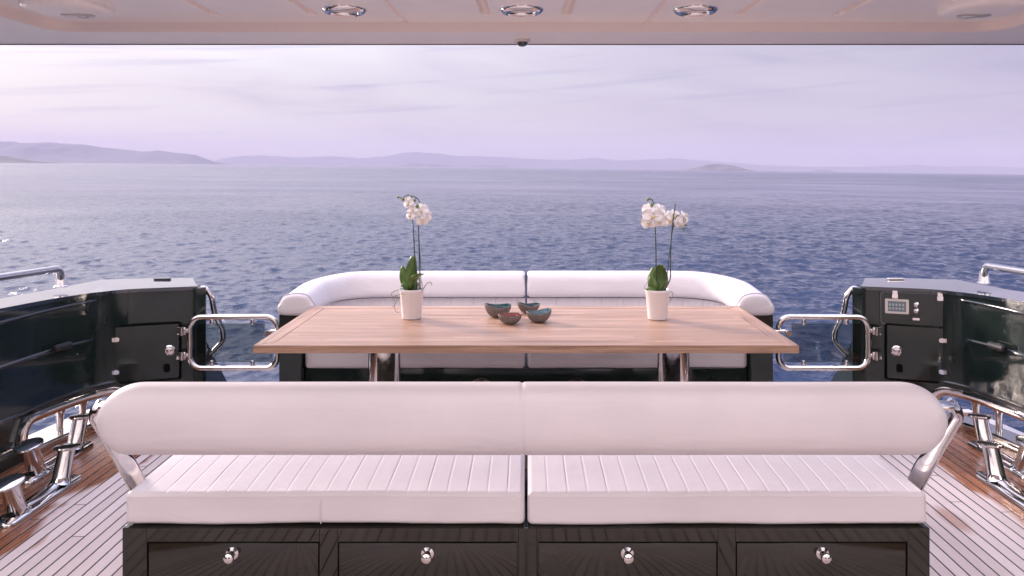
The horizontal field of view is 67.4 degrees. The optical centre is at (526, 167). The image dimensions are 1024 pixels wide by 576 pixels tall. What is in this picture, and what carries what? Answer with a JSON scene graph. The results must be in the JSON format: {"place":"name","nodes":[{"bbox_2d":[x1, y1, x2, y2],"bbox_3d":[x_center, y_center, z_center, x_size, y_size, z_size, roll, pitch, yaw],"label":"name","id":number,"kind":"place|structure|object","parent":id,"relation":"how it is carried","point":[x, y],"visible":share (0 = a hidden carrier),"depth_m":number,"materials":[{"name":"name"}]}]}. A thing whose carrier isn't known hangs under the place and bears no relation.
{"place":"outdoors","nodes":[
{"label":"outdoors","id":0,"kind":"place"},
{"bbox_2d":[0,156,76,163],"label":"headland","id":1,"kind":"structure","parent":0,"point":[4,159],"depth_m":1467.96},
{"bbox_2d":[0,141,237,164],"bbox_3d":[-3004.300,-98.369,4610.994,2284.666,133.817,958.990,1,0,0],"label":"hills","id":2,"kind":"structure","parent":0,"point":[58,152],"depth_m":4438.47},
{"bbox_2d":[399,163,454,166],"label":"island","id":3,"kind":"structure","parent":0,"point":[420,165],"depth_m":5958.84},
{"bbox_2d":[466,165,512,167],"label":"island","id":4,"kind":"structure","parent":0,"point":[490,166],"depth_m":5958.55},
{"bbox_2d":[0,162,1023,434],"bbox_3d":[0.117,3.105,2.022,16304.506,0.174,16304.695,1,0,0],"label":"sea","id":5,"kind":"structure","parent":0,"point":[240,238],"depth_m":39.97,"materials":[{"name":"blue liquid"}]},
{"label":"hull","id":6,"kind":"structure","parent":5,"relation":"on","visible":0},
{"bbox_2d":[0,278,226,473],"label":"bulwark","id":7,"kind":"object","parent":6,"relation":"attached to","point":[81,346],"visible":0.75,"depth_m":4.63,"materials":[{"name":"paint"}]},
{"bbox_2d":[0,265,68,287],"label":"handrail","id":8,"kind":"object","parent":7,"relation":"on","point":[61,280],"visible":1,"depth_m":4.50,"materials":[{"name":"metal"}]},
{"bbox_2d":[112,324,178,381],"bbox_3d":[-2.398,1.167,4.826,0.400,0.343,0.030,0,0,-19],"label":"locker door","id":9,"kind":"structure","parent":7,"relation":"in","point":[148,352],"depth_m":4.84,"materials":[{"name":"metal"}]},
{"bbox_2d":[200,286,221,322],"bbox_3d":[-2.076,1.018,5.103,0.098,0.492,0.216,0,0,19],"label":"stair rail","id":10,"kind":"object","parent":7,"relation":"attached to","point":[211,296],"visible":0.46,"depth_m":5.04,"materials":[{"name":"metal"}]},
{"bbox_2d":[177,314,278,370],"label":"gate","id":11,"kind":"structure","parent":7,"relation":"attached to","point":[226,342],"depth_m":4.90,"materials":[{"name":"metal"}]},
{"bbox_2d":[0,412,1023,575],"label":"deck","id":12,"kind":"structure","parent":6,"relation":"on","point":[974,523],"depth_m":3.47,"materials":[{"name":"brown wood"}]},
{"bbox_2d":[0,443,81,528],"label":"mooring bollard","id":13,"kind":"object","parent":12,"relation":"on","point":[18,507],"visible":1,"depth_m":3.62,"materials":[{"name":"metal"}]},
{"bbox_2d":[14,413,93,484],"bbox_3d":[-2.545,1.506,4.160,0.120,0.204,0.609,0,0,0],"label":"mooring bollard","id":14,"kind":"object","parent":12,"relation":"on","point":[37,467],"visible":0.78,"depth_m":3.97,"materials":[{"name":"metal"}]},
{"bbox_2d":[0,0,1023,44],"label":"hardtop","id":15,"kind":"object","parent":12,"relation":"on","point":[554,22],"visible":0.94,"depth_m":3.38,"materials":[{"name":"beige"}]},
{"bbox_2d":[18,0,115,18],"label":"ceiling hatch","id":16,"kind":"object","parent":15,"relation":"attached to","point":[84,9],"visible":1,"depth_m":2.96,"materials":[{"name":"white plastic"}]},
{"bbox_2d":[321,5,366,16],"bbox_3d":[-0.735,-0.632,3.105,0.180,0.020,0.180,0,0,0],"label":"ceiling light","id":17,"kind":"object","parent":15,"relation":"attached to","point":[344,10],"visible":1,"depth_m":3.07,"materials":[{"name":"metal"}]},
{"bbox_2d":[499,5,543,16],"bbox_3d":[-0.018,-0.632,3.105,0.180,0.020,0.180,0,0,0],"label":"ceiling light","id":18,"kind":"object","parent":15,"relation":"attached to","point":[521,10],"visible":1,"depth_m":3.07,"materials":[{"name":"metal"}]},
{"bbox_2d":[515,38,529,46],"bbox_3d":[-0.018,-0.584,3.600,0.072,0.034,0.072,0,0,0],"label":"dome camera","id":19,"kind":"object","parent":15,"relation":"attached to","point":[521,42],"visible":1,"depth_m":3.58,"materials":[{"name":"grey plastic"}]},
{"bbox_2d":[673,5,717,16],"bbox_3d":[0.685,-0.632,3.105,0.180,0.020,0.180,0,0,0],"label":"ceiling light","id":20,"kind":"object","parent":15,"relation":"attached to","point":[695,10],"visible":1,"depth_m":3.07,"materials":[{"name":"metal"}]},
{"bbox_2d":[937,0,1023,18],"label":"ceiling hatch","id":21,"kind":"object","parent":15,"relation":"attached to","point":[967,9],"visible":1,"depth_m":2.97,"materials":[{"name":"white plastic"}]},
{"bbox_2d":[28,409,1023,438],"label":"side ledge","id":22,"kind":"object","parent":12,"relation":"on","point":[67,421],"visible":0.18,"depth_m":4.74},
{"bbox_2d":[88,382,963,575],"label":"bench","id":23,"kind":"object","parent":12,"relation":"on","point":[525,479],"visible":1,"depth_m":2.70,"materials":[{"name":"white leather"}]},
{"bbox_2d":[277,271,774,382],"bbox_3d":[0.000,1.169,5.169,3.086,0.863,0.868,0,0,0],"label":"stern sofa","id":24,"kind":"object","parent":12,"relation":"on","point":[543,288],"visible":0.36,"depth_m":4.88,"materials":[{"name":"white leather"}]},
{"bbox_2d":[253,306,798,381],"bbox_3d":[0.000,1.227,4.220,2.626,0.744,1.060,0,0,0],"label":"dining table","id":25,"kind":"object","parent":12,"relation":"on","point":[384,337],"visible":0.63,"depth_m":4.04,"materials":[{"name":"brown wood"}]},
{"bbox_2d":[391,194,432,319],"bbox_3d":[-0.641,0.502,4.364,0.224,0.704,0.200,0,0,0],"label":"potted orchid","id":26,"kind":"object","parent":25,"relation":"on","point":[411,295],"visible":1,"depth_m":4.32,"materials":[{"name":"white plant"}]},
{"bbox_2d":[484,303,510,317],"bbox_3d":[-0.162,0.814,4.400,0.156,0.081,0.137,0,0,0],"label":"bowl","id":27,"kind":"object","parent":25,"relation":"on","point":[493,310],"visible":0.85,"depth_m":4.36,"materials":[{"name":"ceramic"}]},
{"bbox_2d":[498,312,521,323],"bbox_3d":[-0.088,0.828,4.210,0.132,0.054,0.116,0,0,0],"label":"bowl","id":28,"kind":"object","parent":25,"relation":"on","point":[510,318],"visible":1,"depth_m":4.17,"materials":[{"name":"ceramic"}]},
{"bbox_2d":[517,301,539,312],"bbox_3d":[0.014,0.820,4.520,0.136,0.070,0.119,0,0,0],"label":"bowl","id":29,"kind":"object","parent":25,"relation":"on","point":[523,307],"visible":0.84,"depth_m":4.49,"materials":[{"name":"ceramic"}]},
{"bbox_2d":[526,308,551,321],"bbox_3d":[0.071,0.818,4.260,0.142,0.073,0.125,0,0,0],"label":"bowl","id":30,"kind":"object","parent":25,"relation":"on","point":[542,315],"visible":1,"depth_m":4.22,"materials":[{"name":"ceramic"}]},
{"bbox_2d":[640,197,688,320],"bbox_3d":[0.785,0.509,4.339,0.278,0.690,0.141,0,0,0],"label":"potted orchid","id":31,"kind":"object","parent":25,"relation":"on","point":[657,291],"visible":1,"depth_m":4.31,"materials":[{"name":"white plant"}]},
{"bbox_2d":[967,412,1023,479],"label":"mooring bollard","id":32,"kind":"object","parent":12,"relation":"on","point":[982,428],"visible":0.78,"depth_m":4.32,"materials":[{"name":"metal"}]},
{"bbox_2d":[976,440,1023,508],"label":"mooring bollard","id":33,"kind":"object","parent":12,"relation":"on","point":[993,476],"visible":1,"depth_m":3.87,"materials":[{"name":"metal"}]},
{"bbox_2d":[831,278,1023,452],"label":"bulwark","id":34,"kind":"object","parent":6,"relation":"attached to","point":[938,339],"visible":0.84,"depth_m":4.76,"materials":[{"name":"paint"}]},
{"bbox_2d":[775,314,881,370],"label":"gate","id":35,"kind":"structure","parent":34,"relation":"attached to","point":[829,342],"depth_m":4.90,"materials":[{"name":"metal"}]},
{"bbox_2d":[836,285,858,322],"bbox_3d":[2.116,1.018,5.103,0.098,0.492,0.216,0,0,-19],"label":"stair rail","id":36,"kind":"object","parent":34,"relation":"attached to","point":[846,297],"visible":0.39,"depth_m":5.04,"materials":[{"name":"metal"}]},
{"bbox_2d":[887,325,946,381],"bbox_3d":[2.459,1.168,4.819,0.353,0.336,0.030,0,0,19],"label":"locker door","id":37,"kind":"structure","parent":34,"relation":"in","point":[913,352],"depth_m":4.83,"materials":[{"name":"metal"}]},
{"bbox_2d":[977,263,1023,283],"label":"handrail","id":38,"kind":"object","parent":34,"relation":"on","point":[983,277],"visible":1,"depth_m":4.74,"materials":[{"name":"metal"}]},
{"bbox_2d":[0,45,1023,167],"label":"sky","id":39,"kind":"structure","parent":0,"point":[773,105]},
{"bbox_2d":[216,152,1023,173],"bbox_3d":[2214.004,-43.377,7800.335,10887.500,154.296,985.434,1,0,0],"label":"mountains","id":40,"kind":"structure","parent":0,"point":[404,158],"depth_m":7620.26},
{"bbox_2d":[684,164,764,171],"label":"island","id":41,"kind":"structure","parent":0,"point":[718,167],"depth_m":2848.02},
{"bbox_2d":[810,170,834,171],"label":"island","id":42,"kind":"structure","parent":0,"point":[822,171],"depth_m":5162.73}
]}

